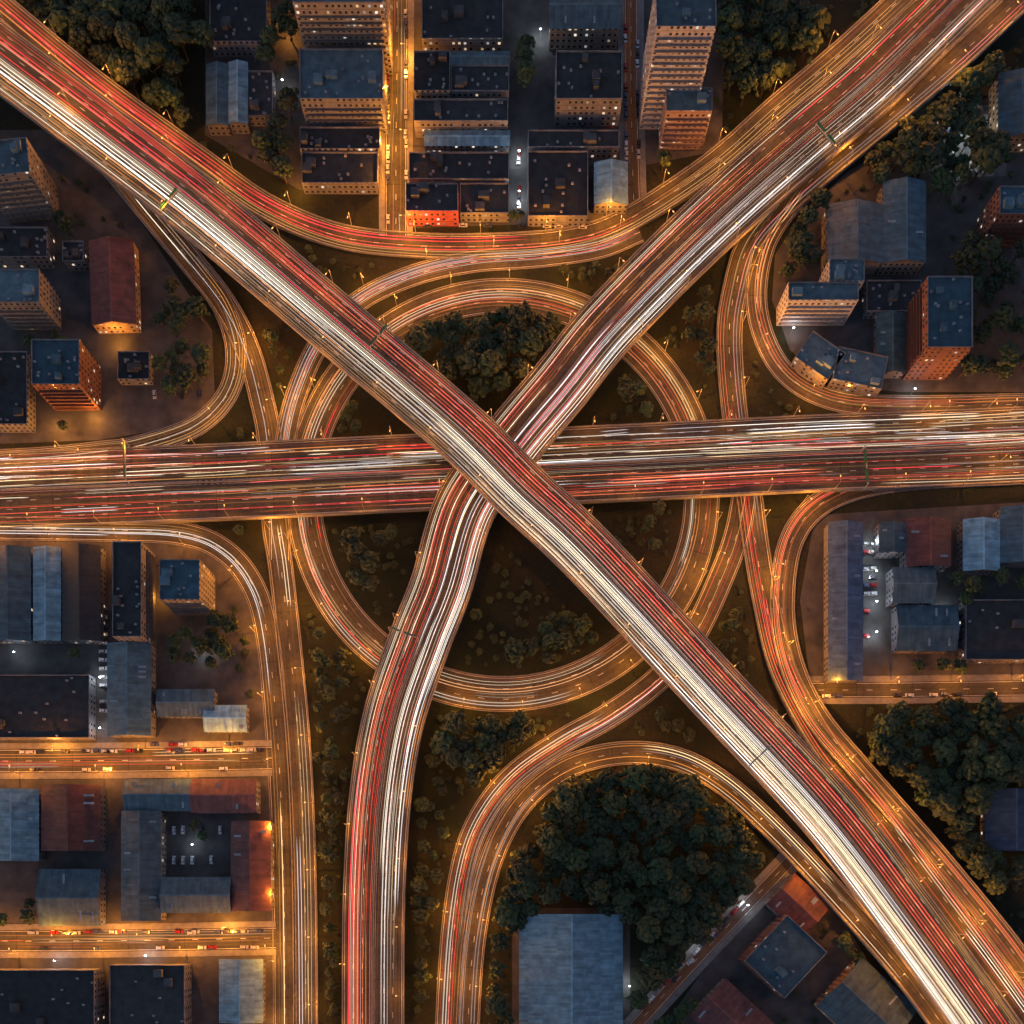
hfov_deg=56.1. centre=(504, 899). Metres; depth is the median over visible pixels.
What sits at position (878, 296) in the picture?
building
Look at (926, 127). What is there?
tree
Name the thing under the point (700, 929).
tree
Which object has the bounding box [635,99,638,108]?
car
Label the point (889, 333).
building
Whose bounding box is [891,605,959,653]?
building
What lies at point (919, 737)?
tree
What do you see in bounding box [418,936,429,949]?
tree
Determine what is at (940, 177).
tree
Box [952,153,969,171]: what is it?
tree
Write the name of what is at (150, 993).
building
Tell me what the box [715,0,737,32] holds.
tree
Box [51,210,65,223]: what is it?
tree
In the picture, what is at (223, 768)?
car
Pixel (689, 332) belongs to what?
tree
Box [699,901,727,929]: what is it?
tree
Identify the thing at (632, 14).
street
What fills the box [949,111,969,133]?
tree
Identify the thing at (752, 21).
tree
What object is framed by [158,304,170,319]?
tree
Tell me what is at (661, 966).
tree
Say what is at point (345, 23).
building
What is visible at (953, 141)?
tree
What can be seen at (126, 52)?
tree
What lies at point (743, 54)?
tree
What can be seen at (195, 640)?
tree
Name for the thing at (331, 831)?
tree
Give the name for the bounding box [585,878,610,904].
tree
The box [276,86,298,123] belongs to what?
tree
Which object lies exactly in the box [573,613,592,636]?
tree
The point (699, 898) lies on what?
tree
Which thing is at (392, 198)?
street
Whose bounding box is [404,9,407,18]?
car
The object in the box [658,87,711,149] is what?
apartment building
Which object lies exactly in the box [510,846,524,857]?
tree
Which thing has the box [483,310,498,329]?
tree
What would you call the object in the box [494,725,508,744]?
tree
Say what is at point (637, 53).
car
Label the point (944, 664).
tree
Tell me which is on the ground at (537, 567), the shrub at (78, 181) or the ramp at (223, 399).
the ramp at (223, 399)
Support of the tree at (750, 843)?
on the ground at (537, 567)
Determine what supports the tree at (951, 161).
on the yard at (945, 220)
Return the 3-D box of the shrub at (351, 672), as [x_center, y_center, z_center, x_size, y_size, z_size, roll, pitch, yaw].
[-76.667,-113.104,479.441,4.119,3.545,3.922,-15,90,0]
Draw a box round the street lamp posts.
[0,0,1023,1004]
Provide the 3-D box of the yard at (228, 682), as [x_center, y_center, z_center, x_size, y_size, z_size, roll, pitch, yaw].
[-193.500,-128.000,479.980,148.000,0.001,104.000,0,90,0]
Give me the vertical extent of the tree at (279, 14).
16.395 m
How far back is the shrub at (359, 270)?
478.29 m
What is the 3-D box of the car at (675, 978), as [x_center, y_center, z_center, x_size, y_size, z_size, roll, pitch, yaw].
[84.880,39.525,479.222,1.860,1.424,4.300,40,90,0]
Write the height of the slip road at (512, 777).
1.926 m
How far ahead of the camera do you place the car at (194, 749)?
479.10 m
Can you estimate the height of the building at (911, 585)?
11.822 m
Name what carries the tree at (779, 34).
on the ground at (537, 567)
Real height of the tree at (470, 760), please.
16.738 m
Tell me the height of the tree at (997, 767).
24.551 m
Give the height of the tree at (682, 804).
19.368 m
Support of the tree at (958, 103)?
on the yard at (945, 220)
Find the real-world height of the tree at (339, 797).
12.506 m
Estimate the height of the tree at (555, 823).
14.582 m
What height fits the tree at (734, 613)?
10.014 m
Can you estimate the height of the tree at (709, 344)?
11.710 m
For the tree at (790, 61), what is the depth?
469.39 m
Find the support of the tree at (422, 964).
on the ground at (537, 567)
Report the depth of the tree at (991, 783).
466.72 m
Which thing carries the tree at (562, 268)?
on the ground at (537, 567)
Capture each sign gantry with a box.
[123,440,129,483]
[160,187,183,221]
[370,323,390,352]
[388,626,418,640]
[745,745,771,767]
[812,122,836,157]
[860,445,868,489]
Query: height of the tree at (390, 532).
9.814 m
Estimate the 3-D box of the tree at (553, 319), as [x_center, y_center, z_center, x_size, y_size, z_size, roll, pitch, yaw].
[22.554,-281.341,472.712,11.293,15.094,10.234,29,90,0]
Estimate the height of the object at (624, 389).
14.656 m
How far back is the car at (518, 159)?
479.10 m
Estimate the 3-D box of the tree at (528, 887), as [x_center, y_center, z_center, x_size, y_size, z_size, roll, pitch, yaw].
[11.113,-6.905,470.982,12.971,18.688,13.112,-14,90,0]
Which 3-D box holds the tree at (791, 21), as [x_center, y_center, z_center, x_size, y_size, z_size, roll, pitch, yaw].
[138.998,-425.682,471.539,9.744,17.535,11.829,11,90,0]
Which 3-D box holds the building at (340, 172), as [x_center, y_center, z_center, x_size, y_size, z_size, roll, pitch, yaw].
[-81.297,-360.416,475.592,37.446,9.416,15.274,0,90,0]
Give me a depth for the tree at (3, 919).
472.20 m
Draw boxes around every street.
[0,740,271,778]
[0,921,275,957]
[379,0,413,235]
[618,0,646,211]
[623,853,796,1023]
[810,674,1023,703]
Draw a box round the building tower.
[638,0,715,129]
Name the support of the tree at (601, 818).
on the ground at (537, 567)
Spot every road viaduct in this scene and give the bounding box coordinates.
[0,20,1021,1023]
[342,0,1000,1023]
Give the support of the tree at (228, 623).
on the yard at (228, 682)
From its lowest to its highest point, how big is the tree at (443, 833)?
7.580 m
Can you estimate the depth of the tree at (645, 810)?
460.74 m
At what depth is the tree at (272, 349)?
472.67 m
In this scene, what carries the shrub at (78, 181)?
on the yard at (126, 410)
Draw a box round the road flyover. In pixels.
[0,406,1023,528]
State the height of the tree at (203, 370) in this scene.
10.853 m
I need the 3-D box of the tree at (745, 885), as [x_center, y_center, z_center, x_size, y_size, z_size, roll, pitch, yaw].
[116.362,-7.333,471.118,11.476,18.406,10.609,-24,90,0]
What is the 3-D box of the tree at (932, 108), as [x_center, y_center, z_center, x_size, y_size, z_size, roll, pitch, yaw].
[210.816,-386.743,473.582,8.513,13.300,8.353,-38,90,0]
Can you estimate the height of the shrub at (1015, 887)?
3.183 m
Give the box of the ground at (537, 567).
[0,0,1023,1023]
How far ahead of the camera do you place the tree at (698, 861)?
460.69 m
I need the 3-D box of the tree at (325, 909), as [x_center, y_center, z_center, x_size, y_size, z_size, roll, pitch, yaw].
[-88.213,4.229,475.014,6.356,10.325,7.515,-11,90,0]
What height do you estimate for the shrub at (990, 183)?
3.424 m
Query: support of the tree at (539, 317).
on the ground at (537, 567)
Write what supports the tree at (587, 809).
on the ground at (537, 567)
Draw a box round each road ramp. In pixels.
[103,175,317,1023]
[716,0,1023,1023]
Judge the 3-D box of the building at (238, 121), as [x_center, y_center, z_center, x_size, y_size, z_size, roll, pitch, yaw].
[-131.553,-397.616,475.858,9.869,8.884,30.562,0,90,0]
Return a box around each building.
[0,137,58,223]
[0,227,55,268]
[0,269,60,329]
[0,351,35,432]
[0,545,36,643]
[0,675,95,739]
[0,788,44,860]
[0,968,104,1023]
[31,339,100,410]
[33,545,65,643]
[35,869,105,925]
[41,784,105,850]
[62,241,89,270]
[62,543,105,643]
[89,236,141,333]
[107,641,155,737]
[109,964,191,1023]
[112,541,155,646]
[117,351,153,384]
[121,810,165,920]
[122,779,190,811]
[155,689,217,717]
[159,559,214,614]
[159,877,234,912]
[189,779,260,813]
[203,705,248,732]
[206,61,231,135]
[209,0,270,56]
[219,959,265,1023]
[228,59,250,133]
[231,821,273,910]
[248,70,275,126]
[293,0,392,74]
[300,48,387,134]
[300,127,381,161]
[302,152,379,193]
[406,182,458,225]
[409,151,508,189]
[414,50,450,97]
[414,98,507,137]
[422,0,502,50]
[424,130,509,151]
[450,51,509,64]
[451,65,508,108]
[460,183,508,222]
[519,914,622,1023]
[528,130,618,158]
[528,151,587,226]
[549,0,620,49]
[554,50,621,126]
[594,158,627,213]
[689,978,773,1023]
[737,915,827,997]
[763,873,829,932]
[776,282,858,325]
[790,330,845,388]
[814,957,916,1023]
[818,259,864,289]
[821,198,882,274]
[824,520,862,683]
[827,346,888,397]
[862,280,921,318]
[873,310,905,378]
[873,520,905,558]
[876,176,925,274]
[886,567,936,607]
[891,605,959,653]
[899,516,950,571]
[902,276,972,379]
[956,517,999,574]
[958,599,1023,662]
[976,186,1023,245]
[980,788,1023,850]
[989,68,1023,152]
[993,505,1023,567]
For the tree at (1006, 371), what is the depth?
470.31 m
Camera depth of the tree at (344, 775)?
472.58 m
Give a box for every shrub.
[75,178,83,185]
[76,219,82,225]
[83,187,88,193]
[200,141,207,148]
[232,606,238,612]
[235,664,242,670]
[236,427,243,433]
[236,433,243,439]
[274,72,280,79]
[285,59,290,66]
[289,59,296,65]
[304,244,312,252]
[308,254,316,262]
[316,265,322,271]
[323,778,330,785]
[326,788,332,793]
[327,1007,334,1015]
[329,258,336,264]
[347,669,355,677]
[350,707,357,714]
[356,267,363,275]
[357,526,364,534]
[373,607,380,615]
[382,563,388,570]
[387,552,394,558]
[390,560,398,569]
[413,1005,421,1013]
[414,981,419,987]
[453,777,461,783]
[467,640,474,647]
[474,633,482,639]
[476,648,482,656]
[486,596,494,603]
[487,622,493,629]
[490,633,497,641]
[491,567,498,573]
[493,562,501,568]
[493,655,499,661]
[496,592,501,598]
[500,568,508,577]
[500,581,507,588]
[507,591,513,598]
[515,557,522,565]
[515,615,522,624]
[518,594,527,600]
[520,620,528,626]
[521,590,529,596]
[524,578,532,585]
[568,271,574,278]
[579,266,587,273]
[625,524,632,532]
[626,405,632,411]
[627,519,633,524]
[629,531,635,536]
[638,729,644,735]
[670,325,676,332]
[670,333,678,341]
[730,653,736,660]
[738,663,744,668]
[747,655,754,662]
[782,1017,788,1023]
[785,404,792,410]
[790,988,798,996]
[809,1017,817,1023]
[822,25,828,34]
[822,927,828,933]
[853,10,861,17]
[858,727,863,733]
[860,2,866,8]
[866,707,873,714]
[953,204,959,210]
[984,187,990,193]
[986,180,994,186]
[994,894,1001,900]
[1012,884,1019,890]
[1016,911,1023,917]
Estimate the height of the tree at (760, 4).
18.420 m
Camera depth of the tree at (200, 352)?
468.39 m
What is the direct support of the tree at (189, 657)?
on the yard at (228, 682)
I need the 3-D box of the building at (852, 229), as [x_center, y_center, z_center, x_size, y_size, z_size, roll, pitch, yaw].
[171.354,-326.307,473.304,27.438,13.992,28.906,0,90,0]
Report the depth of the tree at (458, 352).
468.98 m
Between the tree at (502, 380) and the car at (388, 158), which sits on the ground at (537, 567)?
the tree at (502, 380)
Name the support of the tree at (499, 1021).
on the ground at (537, 567)
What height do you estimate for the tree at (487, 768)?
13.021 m
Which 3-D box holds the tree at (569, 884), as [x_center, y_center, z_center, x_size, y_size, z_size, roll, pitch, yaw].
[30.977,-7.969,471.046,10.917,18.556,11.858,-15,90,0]
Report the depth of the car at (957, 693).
479.03 m
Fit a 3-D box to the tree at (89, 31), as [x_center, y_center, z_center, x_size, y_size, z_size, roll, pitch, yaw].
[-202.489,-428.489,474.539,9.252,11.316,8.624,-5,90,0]
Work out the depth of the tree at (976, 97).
467.56 m
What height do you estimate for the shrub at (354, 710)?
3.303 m
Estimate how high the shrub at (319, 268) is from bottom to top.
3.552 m
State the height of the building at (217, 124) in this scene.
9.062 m
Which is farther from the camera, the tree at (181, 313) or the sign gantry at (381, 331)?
the tree at (181, 313)
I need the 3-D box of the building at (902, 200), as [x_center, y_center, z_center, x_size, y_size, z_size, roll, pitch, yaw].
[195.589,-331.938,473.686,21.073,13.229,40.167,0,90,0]
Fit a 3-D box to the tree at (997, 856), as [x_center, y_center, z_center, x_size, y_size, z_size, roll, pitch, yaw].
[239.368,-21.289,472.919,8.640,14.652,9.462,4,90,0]
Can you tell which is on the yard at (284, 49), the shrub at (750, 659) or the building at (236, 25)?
the building at (236, 25)
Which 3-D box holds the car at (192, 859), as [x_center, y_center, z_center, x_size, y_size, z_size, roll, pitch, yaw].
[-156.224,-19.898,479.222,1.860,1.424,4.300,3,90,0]
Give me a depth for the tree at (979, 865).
463.09 m
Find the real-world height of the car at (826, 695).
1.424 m
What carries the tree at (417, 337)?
on the ground at (537, 567)
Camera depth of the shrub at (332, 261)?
478.48 m
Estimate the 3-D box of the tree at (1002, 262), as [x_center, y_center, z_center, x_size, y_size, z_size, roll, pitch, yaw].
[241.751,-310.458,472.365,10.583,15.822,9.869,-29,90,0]
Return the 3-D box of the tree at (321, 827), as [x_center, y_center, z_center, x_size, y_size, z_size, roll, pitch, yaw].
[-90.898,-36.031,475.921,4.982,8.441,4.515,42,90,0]
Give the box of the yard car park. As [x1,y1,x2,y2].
[930,105,1005,176]
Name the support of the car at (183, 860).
on the yard at (18, 882)
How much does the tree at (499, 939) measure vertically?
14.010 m
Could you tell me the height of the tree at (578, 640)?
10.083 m
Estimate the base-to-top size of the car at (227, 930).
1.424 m
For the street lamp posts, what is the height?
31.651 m
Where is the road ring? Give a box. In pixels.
[287,278,719,711]
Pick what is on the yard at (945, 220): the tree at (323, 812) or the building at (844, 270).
the building at (844, 270)
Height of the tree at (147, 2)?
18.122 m
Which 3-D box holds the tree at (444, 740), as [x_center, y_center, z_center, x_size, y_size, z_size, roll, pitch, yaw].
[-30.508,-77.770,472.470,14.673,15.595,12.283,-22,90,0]
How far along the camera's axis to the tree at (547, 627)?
468.11 m
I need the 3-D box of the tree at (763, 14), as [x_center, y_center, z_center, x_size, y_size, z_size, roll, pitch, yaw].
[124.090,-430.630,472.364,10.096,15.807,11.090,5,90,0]
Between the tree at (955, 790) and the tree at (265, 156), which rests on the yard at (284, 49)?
the tree at (265, 156)
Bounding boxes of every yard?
[0,130,214,443]
[0,541,264,742]
[0,776,271,923]
[0,955,272,1023]
[205,0,306,189]
[413,0,645,227]
[646,0,723,164]
[673,890,869,1023]
[772,97,1023,391]
[800,502,1023,675]
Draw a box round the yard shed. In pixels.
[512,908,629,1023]
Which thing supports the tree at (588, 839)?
on the ground at (537, 567)
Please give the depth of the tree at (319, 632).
471.25 m
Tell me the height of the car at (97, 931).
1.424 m
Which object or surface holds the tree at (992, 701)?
on the ground at (537, 567)
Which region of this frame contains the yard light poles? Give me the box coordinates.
[13,28,915,985]
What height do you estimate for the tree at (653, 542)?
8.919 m
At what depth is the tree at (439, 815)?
473.46 m
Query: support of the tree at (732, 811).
on the ground at (537, 567)
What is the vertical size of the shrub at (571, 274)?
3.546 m
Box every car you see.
[19,750,27,753]
[28,750,35,753]
[30,767,38,770]
[36,750,44,753]
[39,946,47,949]
[60,749,68,752]
[61,931,69,934]
[82,768,90,771]
[93,749,100,752]
[93,929,100,932]
[93,946,101,949]
[99,658,106,661]
[103,767,111,770]
[109,930,117,933]
[110,749,117,752]
[117,929,125,932]
[126,749,134,752]
[142,930,149,933]
[152,390,156,398]
[156,946,164,949]
[166,766,174,769]
[168,743,176,746]
[172,826,175,834]
[172,856,175,863]
[180,390,183,398]
[181,825,184,833]
[181,856,185,864]
[190,856,194,864]
[191,748,199,751]
[198,389,201,398]
[207,748,215,751]
[208,945,216,948]
[209,855,213,863]
[215,929,223,932]
[218,826,221,833]
[219,767,227,770]
[224,929,232,932]
[225,742,233,745]
[231,748,239,751]
[234,742,241,745]
[240,748,247,751]
[240,945,248,948]
[248,748,256,751]
[250,945,258,948]
[256,748,264,751]
[256,929,264,932]
[386,145,389,153]
[386,154,389,162]
[386,164,389,173]
[386,175,389,183]
[386,214,389,223]
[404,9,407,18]
[404,19,407,28]
[404,59,407,68]
[404,69,407,78]
[404,109,407,118]
[404,170,407,178]
[459,223,466,227]
[483,223,491,227]
[517,155,520,164]
[519,223,526,228]
[578,225,586,229]
[623,34,626,42]
[624,24,627,32]
[624,83,627,91]
[624,102,627,110]
[624,111,627,120]
[624,131,627,140]
[624,141,627,149]
[625,151,628,159]
[635,40,639,48]
[635,59,638,68]
[635,89,638,98]
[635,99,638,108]
[636,49,638,58]
[637,139,640,148]
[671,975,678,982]
[686,958,693,965]
[693,947,700,954]
[722,916,729,923]
[730,907,737,915]
[737,900,744,907]
[822,694,830,697]
[834,694,841,697]
[868,566,875,570]
[868,575,876,579]
[868,583,876,586]
[893,693,901,696]
[905,693,913,697]
[929,693,937,696]
[940,692,948,695]
[953,692,961,695]
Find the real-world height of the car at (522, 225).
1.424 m
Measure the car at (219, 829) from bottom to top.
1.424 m
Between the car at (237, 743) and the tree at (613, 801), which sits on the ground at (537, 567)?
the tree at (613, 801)
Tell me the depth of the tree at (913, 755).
466.19 m
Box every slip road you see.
[0,0,916,258]
[0,516,296,1023]
[435,496,756,1023]
[456,741,946,1023]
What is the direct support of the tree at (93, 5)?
on the ground at (537, 567)
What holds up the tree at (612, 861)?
on the ground at (537, 567)
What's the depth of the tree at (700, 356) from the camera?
471.70 m
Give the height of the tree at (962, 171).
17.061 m
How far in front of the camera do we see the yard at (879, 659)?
479.98 m
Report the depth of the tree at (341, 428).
472.98 m
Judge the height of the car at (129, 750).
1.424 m
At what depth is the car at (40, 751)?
479.10 m
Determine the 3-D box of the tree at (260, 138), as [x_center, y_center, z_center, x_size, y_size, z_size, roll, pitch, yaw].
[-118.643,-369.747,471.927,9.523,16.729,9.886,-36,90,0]
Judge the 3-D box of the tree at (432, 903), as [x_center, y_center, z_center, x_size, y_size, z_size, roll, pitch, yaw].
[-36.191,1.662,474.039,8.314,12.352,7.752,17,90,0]
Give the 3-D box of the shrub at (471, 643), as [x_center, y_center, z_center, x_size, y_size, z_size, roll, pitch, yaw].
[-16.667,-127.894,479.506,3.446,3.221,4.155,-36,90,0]
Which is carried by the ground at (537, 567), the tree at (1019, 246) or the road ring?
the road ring
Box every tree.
[0,913,8,926]
[15,0,36,8]
[18,909,34,924]
[22,334,35,345]
[23,898,35,908]
[30,3,49,27]
[34,0,43,3]
[44,0,66,12]
[48,10,71,46]
[48,329,59,338]
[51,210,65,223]
[55,335,67,338]
[56,214,75,238]
[57,419,68,431]
[66,15,86,47]
[67,0,90,21]
[67,647,81,658]
[68,27,95,62]
[83,0,102,14]
[84,21,100,42]
[87,10,115,43]
[87,45,108,74]
[100,0,124,20]
[100,43,113,53]
[106,52,127,87]
[109,47,122,54]
[113,55,140,98]
[114,20,139,51]
[118,14,140,31]
[120,0,148,35]
[121,49,139,80]
[132,66,147,84]
[134,36,161,76]
[139,0,151,9]
[141,83,160,112]
[143,11,164,35]
[146,35,158,65]
[150,0,177,20]
[151,77,166,106]
[151,312,166,326]
[151,354,168,374]
[154,40,169,65]
[155,30,167,43]
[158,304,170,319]
[159,84,183,112]
[160,374,178,395]
[161,11,185,50]
[161,72,176,87]
[163,42,178,54]
[163,52,187,85]
[163,277,179,292]
[164,293,183,311]
[164,345,179,364]
[165,20,191,60]
[165,630,181,649]
[166,648,181,662]
[167,315,184,336]
[169,361,182,375]
[173,105,191,128]
[174,305,190,324]
[174,337,189,356]
[175,0,195,15]
[175,363,202,392]
[175,625,192,640]
[177,12,192,43]
[183,651,196,663]
[184,295,209,321]
[188,0,202,14]
[188,19,215,57]
[188,819,199,831]
[190,636,203,648]
[191,341,210,365]
[195,639,212,656]
[196,362,209,378]
[196,830,206,840]
[204,627,218,639]
[204,656,216,668]
[205,609,224,628]
[209,633,226,652]
[215,643,234,660]
[221,612,238,633]
[232,524,244,534]
[239,635,249,645]
[241,648,248,659]
[251,129,272,149]
[254,43,275,69]
[256,146,279,170]
[259,24,278,56]
[262,328,270,338]
[266,111,287,133]
[266,330,278,345]
[268,345,280,357]
[269,155,293,183]
[270,129,293,155]
[271,5,288,39]
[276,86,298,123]
[276,363,284,373]
[280,0,294,19]
[281,15,298,44]
[311,647,324,662]
[311,752,323,763]
[312,627,325,638]
[312,699,323,711]
[314,666,323,675]
[315,673,330,688]
[315,719,327,732]
[315,822,325,832]
[315,840,331,858]
[318,807,330,820]
[319,901,331,915]
[320,655,334,667]
[320,684,335,701]
[320,792,332,805]
[321,761,334,776]
[321,875,335,890]
[322,743,339,760]
[323,812,339,827]
[323,922,336,932]
[323,941,339,957]
[324,847,338,862]
[324,966,333,976]
[324,989,334,999]
[325,976,339,989]
[327,735,335,743]
[327,827,336,836]
[328,835,341,848]
[329,890,341,900]
[329,955,341,967]
[329,1002,339,1012]
[330,706,350,722]
[332,676,350,689]
[332,789,346,804]
[334,647,351,662]
[334,660,347,672]
[335,808,344,817]
[337,424,347,433]
[339,408,353,423]
[339,527,360,553]
[340,769,350,781]
[346,400,357,410]
[346,541,368,561]
[346,567,365,584]
[350,418,360,433]
[359,550,380,572]
[362,575,379,591]
[372,530,390,546]
[384,526,397,540]
[404,325,433,356]
[409,895,424,908]
[410,876,428,893]
[411,908,429,923]
[412,989,429,1003]
[413,796,428,811]
[413,862,429,877]
[413,969,432,985]
[414,926,424,935]
[414,956,427,970]
[415,818,426,828]
[417,839,430,853]
[418,319,438,340]
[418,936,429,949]
[424,754,441,767]
[424,895,439,911]
[428,802,434,811]
[428,850,437,859]
[429,730,457,754]
[430,869,442,883]
[431,776,444,785]
[432,348,453,364]
[434,810,444,819]
[435,314,454,339]
[436,360,457,380]
[437,783,447,795]
[437,827,450,838]
[440,328,462,351]
[440,710,465,733]
[440,746,463,770]
[448,310,462,330]
[452,347,464,366]
[454,732,476,752]
[456,318,472,338]
[456,349,480,376]
[460,751,484,771]
[464,336,486,359]
[464,767,486,788]
[466,371,492,400]
[469,317,490,336]
[469,608,482,620]
[469,716,484,732]
[474,731,496,749]
[477,349,506,381]
[480,739,505,770]
[481,333,498,349]
[482,713,501,733]
[482,760,499,773]
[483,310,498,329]
[484,991,509,1017]
[487,982,501,994]
[487,1019,503,1023]
[489,931,509,952]
[489,958,507,978]
[490,325,507,345]
[490,370,511,394]
[492,896,520,927]
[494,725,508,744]
[495,306,510,326]
[496,344,508,360]
[498,1012,514,1023]
[499,328,519,356]
[501,881,522,902]
[503,717,512,729]
[504,637,526,667]
[505,855,534,881]
[505,925,517,934]
[506,300,534,334]
[506,727,527,745]
[508,209,518,223]
[508,357,532,381]
[510,710,530,727]
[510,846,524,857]
[511,327,543,361]
[514,43,533,60]
[516,911,527,930]
[517,33,535,47]
[517,59,536,90]
[517,871,540,899]
[517,899,540,916]
[518,210,524,218]
[522,638,539,656]
[522,842,540,858]
[524,719,536,739]
[525,312,545,326]
[532,319,554,351]
[532,636,541,653]
[532,823,550,837]
[536,826,564,855]
[537,621,553,635]
[538,869,553,883]
[538,882,561,905]
[540,800,559,821]
[541,632,559,650]
[541,651,556,663]
[541,854,559,870]
[545,611,561,625]
[546,310,561,333]
[549,819,563,833]
[550,841,577,865]
[552,778,584,814]
[552,864,569,879]
[555,623,570,633]
[556,632,574,649]
[557,807,582,827]
[558,264,568,275]
[558,610,576,623]
[559,871,579,895]
[560,826,578,838]
[565,642,580,654]
[565,848,591,871]
[566,833,582,846]
[569,884,587,901]
[570,773,587,796]
[572,633,584,645]
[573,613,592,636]
[577,272,587,281]
[578,800,596,822]
[579,869,598,889]
[580,827,599,848]
[581,806,612,837]
[584,788,603,805]
[585,774,597,790]
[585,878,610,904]
[586,630,598,644]
[587,268,595,279]
[587,837,616,863]
[592,260,600,270]
[596,767,619,794]
[596,871,612,890]
[596,897,614,916]
[600,790,626,815]
[601,853,619,869]
[603,268,611,276]
[606,815,623,835]
[610,866,632,889]
[610,886,635,913]
[613,263,619,270]
[613,786,630,809]
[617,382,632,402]
[617,840,638,860]
[618,374,631,384]
[618,763,651,791]
[619,907,643,924]
[621,810,641,832]
[622,858,641,879]
[624,991,648,1010]
[627,791,646,811]
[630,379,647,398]
[630,786,652,797]
[632,865,651,887]
[635,828,651,848]
[636,915,660,942]
[636,966,664,991]
[637,796,664,825]
[638,401,653,417]
[639,949,658,967]
[640,523,649,533]
[641,845,659,863]
[643,892,672,921]
[644,763,673,799]
[644,820,664,838]
[645,514,656,528]
[647,537,659,549]
[647,857,673,885]
[647,942,667,959]
[650,795,666,802]
[650,959,668,979]
[653,498,665,515]
[653,1017,668,1023]
[654,833,675,856]
[654,935,664,942]
[655,706,667,724]
[657,149,671,172]
[658,801,683,829]
[658,870,680,892]
[659,1014,675,1023]
[660,721,671,732]
[660,919,687,944]
[665,955,680,978]
[667,772,691,794]
[667,793,693,813]
[668,878,691,905]
[668,947,685,966]
[671,718,684,731]
[671,853,689,878]
[672,934,690,950]
[673,773,701,798]
[674,1004,688,1019]
[681,326,696,342]
[681,806,695,824]
[681,831,702,852]
[682,306,694,323]
[682,997,697,1010]
[683,727,695,741]
[683,902,699,919]
[684,914,713,944]
[686,850,711,874]
[688,887,711,907]
[689,822,711,844]
[690,301,715,324]
[690,784,710,808]
[693,350,707,365]
[696,328,708,342]
[697,285,713,301]
[698,803,728,825]
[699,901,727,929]
[700,337,717,352]
[703,361,717,375]
[707,861,725,883]
[708,824,733,847]
[710,848,730,865]
[710,873,730,889]
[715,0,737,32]
[715,29,743,72]
[716,6,743,54]
[717,638,729,650]
[718,621,727,631]
[718,883,737,906]
[722,63,743,93]
[723,802,736,821]
[725,618,738,630]
[726,43,752,71]
[726,857,748,878]
[727,843,751,861]
[728,816,751,844]
[729,608,739,618]
[734,0,745,8]
[734,874,756,897]
[737,72,758,105]
[738,833,758,849]
[743,9,760,40]
[743,62,759,80]
[743,850,764,870]
[744,37,762,64]
[748,0,769,11]
[748,8,767,32]
[752,32,767,55]
[755,44,772,64]
[757,64,776,97]
[758,17,779,38]
[765,0,791,21]
[767,25,788,61]
[768,56,788,89]
[778,261,795,279]
[781,10,799,47]
[783,56,795,81]
[784,234,809,263]
[786,33,797,52]
[787,0,805,22]
[787,221,805,237]
[791,23,822,69]
[796,254,809,272]
[798,5,815,28]
[798,205,817,224]
[798,230,813,245]
[801,4,831,48]
[806,243,824,267]
[810,187,832,209]
[834,931,853,951]
[844,946,857,957]
[853,951,865,962]
[863,149,883,173]
[867,728,889,748]
[868,743,895,765]
[873,161,889,188]
[874,708,901,740]
[876,140,894,157]
[881,156,893,169]
[885,733,905,753]
[886,699,912,722]
[887,752,910,776]
[891,126,921,171]
[893,115,919,142]
[894,722,913,738]
[902,157,922,176]
[902,746,923,765]
[905,726,931,747]
[906,764,934,789]
[911,658,925,672]
[911,705,935,729]
[912,140,946,177]
[913,785,937,806]
[918,114,932,134]
[919,118,936,140]
[924,124,946,142]
[924,712,942,730]
[926,100,941,115]
[926,729,938,746]
[929,166,952,195]
[929,790,961,821]
[930,737,957,767]
[932,103,958,128]
[932,768,952,790]
[934,142,951,166]
[934,657,951,670]
[935,696,959,716]
[937,183,954,201]
[938,782,963,801]
[939,90,955,104]
[939,812,957,825]
[943,153,957,170]
[943,825,966,841]
[945,131,960,152]
[945,734,960,746]
[945,763,959,780]
[947,570,965,587]
[948,96,966,114]
[949,66,982,97]
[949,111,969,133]
[949,246,979,275]
[950,842,972,861]
[951,808,975,833]
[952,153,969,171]
[952,163,971,188]
[952,777,970,792]
[953,659,967,674]
[953,751,964,764]
[954,726,971,743]
[954,757,983,782]
[955,696,969,713]
[958,353,979,378]
[958,588,973,605]
[959,101,980,132]
[959,123,980,154]
[960,229,982,250]
[960,709,980,734]
[960,734,989,760]
[961,784,994,815]
[962,832,981,851]
[963,575,981,592]
[964,852,994,880]
[965,781,994,804]
[966,87,982,105]
[968,126,996,161]
[968,143,1004,186]
[969,115,986,136]
[970,258,987,275]
[971,275,982,291]
[971,354,990,375]
[973,307,977,321]
[973,321,991,344]
[973,841,992,855]
[975,712,1009,740]
[976,60,995,85]
[976,235,1002,261]
[977,690,1002,719]
[979,289,995,308]
[979,778,995,790]
[980,870,1009,894]
[981,49,1006,85]
[982,138,1013,176]
[982,750,1009,781]
[984,273,1003,294]
[984,305,1015,329]
[986,359,998,374]
[989,731,1020,760]
[990,252,1011,276]
[990,777,1008,791]
[990,847,1003,864]
[991,566,1010,585]
[993,857,1007,871]
[994,130,1010,141]
[995,300,1014,319]
[996,364,1014,379]
[997,340,1020,368]
[999,264,1021,289]
[1005,315,1019,334]
[1005,858,1023,884]
[1006,756,1023,782]
[1007,713,1023,737]
[1011,237,1023,262]
[1013,315,1023,341]
[1013,574,1023,589]
[1017,779,1023,787]
[1018,353,1023,369]

